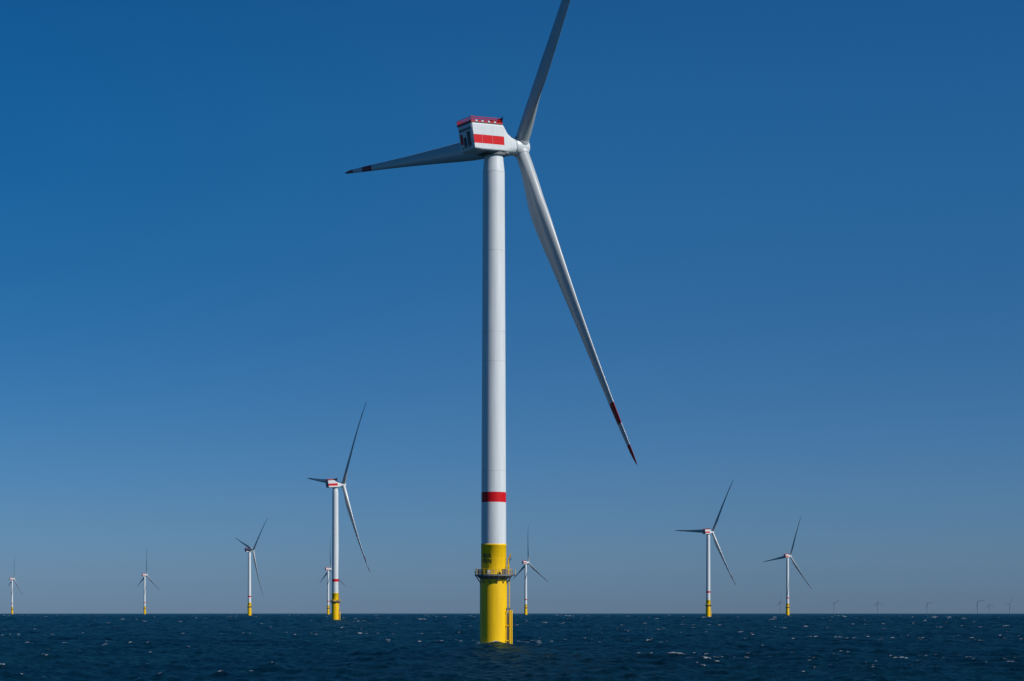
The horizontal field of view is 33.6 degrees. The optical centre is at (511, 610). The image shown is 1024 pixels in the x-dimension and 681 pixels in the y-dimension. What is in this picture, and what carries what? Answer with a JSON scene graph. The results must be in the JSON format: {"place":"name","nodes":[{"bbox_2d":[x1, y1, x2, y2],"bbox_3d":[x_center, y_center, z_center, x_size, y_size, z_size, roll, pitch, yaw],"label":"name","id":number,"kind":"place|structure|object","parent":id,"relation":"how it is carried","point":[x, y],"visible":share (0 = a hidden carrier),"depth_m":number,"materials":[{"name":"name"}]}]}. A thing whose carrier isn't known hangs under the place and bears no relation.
{"place":"outdoors","nodes":[
{"label":"outdoors","id":0,"kind":"place"},
{"bbox_2d":[0,613,1023,680],"bbox_3d":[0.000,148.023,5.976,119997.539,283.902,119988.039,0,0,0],"label":"sea","id":1,"kind":"structure","parent":0,"point":[541,647],"depth_m":332.70,"materials":[{"name":"liquid"}]},
{"bbox_2d":[8,560,21,613],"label":"wind turbine","id":2,"kind":"object","parent":1,"relation":"in","point":[12,579],"visible":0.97,"depth_m":5323.79,"materials":[{"name":"white paint"}]},
{"bbox_2d":[138,554,156,613],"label":"wind turbine","id":3,"kind":"object","parent":1,"relation":"in","point":[144,578],"visible":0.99,"depth_m":4764.65,"materials":[{"name":"white paint"}]},
{"bbox_2d":[235,518,267,614],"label":"wind turbine","id":4,"kind":"object","parent":1,"relation":"in","point":[249,550],"visible":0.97,"depth_m":2848.46,"materials":[{"name":"white paint"}]},
{"bbox_2d":[321,537,342,613],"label":"wind turbine","id":5,"kind":"object","parent":1,"relation":"in","point":[328,569],"visible":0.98,"depth_m":4111.91,"materials":[{"name":"white paint"}]},
{"bbox_2d":[308,401,369,619],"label":"wind turbine","id":6,"kind":"object","parent":1,"relation":"in","point":[335,484],"visible":0.98,"depth_m":1370.72,"materials":[{"name":"white paint"}]},
{"bbox_2d":[345,0,636,643],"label":"wind turbine","id":7,"kind":"object","parent":1,"relation":"in","point":[492,143],"visible":0.98,"depth_m":369.14,"materials":[{"name":"white paint"}]},
{"bbox_2d":[514,551,546,614],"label":"wind turbine","id":8,"kind":"object","parent":1,"relation":"in","point":[525,562],"visible":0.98,"depth_m":3567.60,"materials":[{"name":"white paint"}]},
{"bbox_2d":[675,479,735,616],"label":"wind turbine","id":9,"kind":"object","parent":1,"relation":"in","point":[708,531],"visible":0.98,"depth_m":2194.15,"materials":[{"name":"white paint"}]},
{"bbox_2d":[764,518,811,614],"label":"wind turbine","id":10,"kind":"object","parent":1,"relation":"in","point":[787,556],"visible":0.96,"depth_m":3149.24,"materials":[{"name":"white paint"}]},
{"bbox_2d":[777,596,1011,613],"bbox_3d":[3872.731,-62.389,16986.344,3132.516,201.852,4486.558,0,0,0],"label":"distant wind turbines","id":11,"kind":"object","parent":1,"relation":"in","point":[925,609],"visible":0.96,"depth_m":16331.95,"materials":[{"name":"white paint"}]},
{"bbox_2d":[0,0,1023,613],"label":"sky","id":12,"kind":"structure","parent":0,"point":[790,233],"materials":[{"name":"blue"}]}
]}

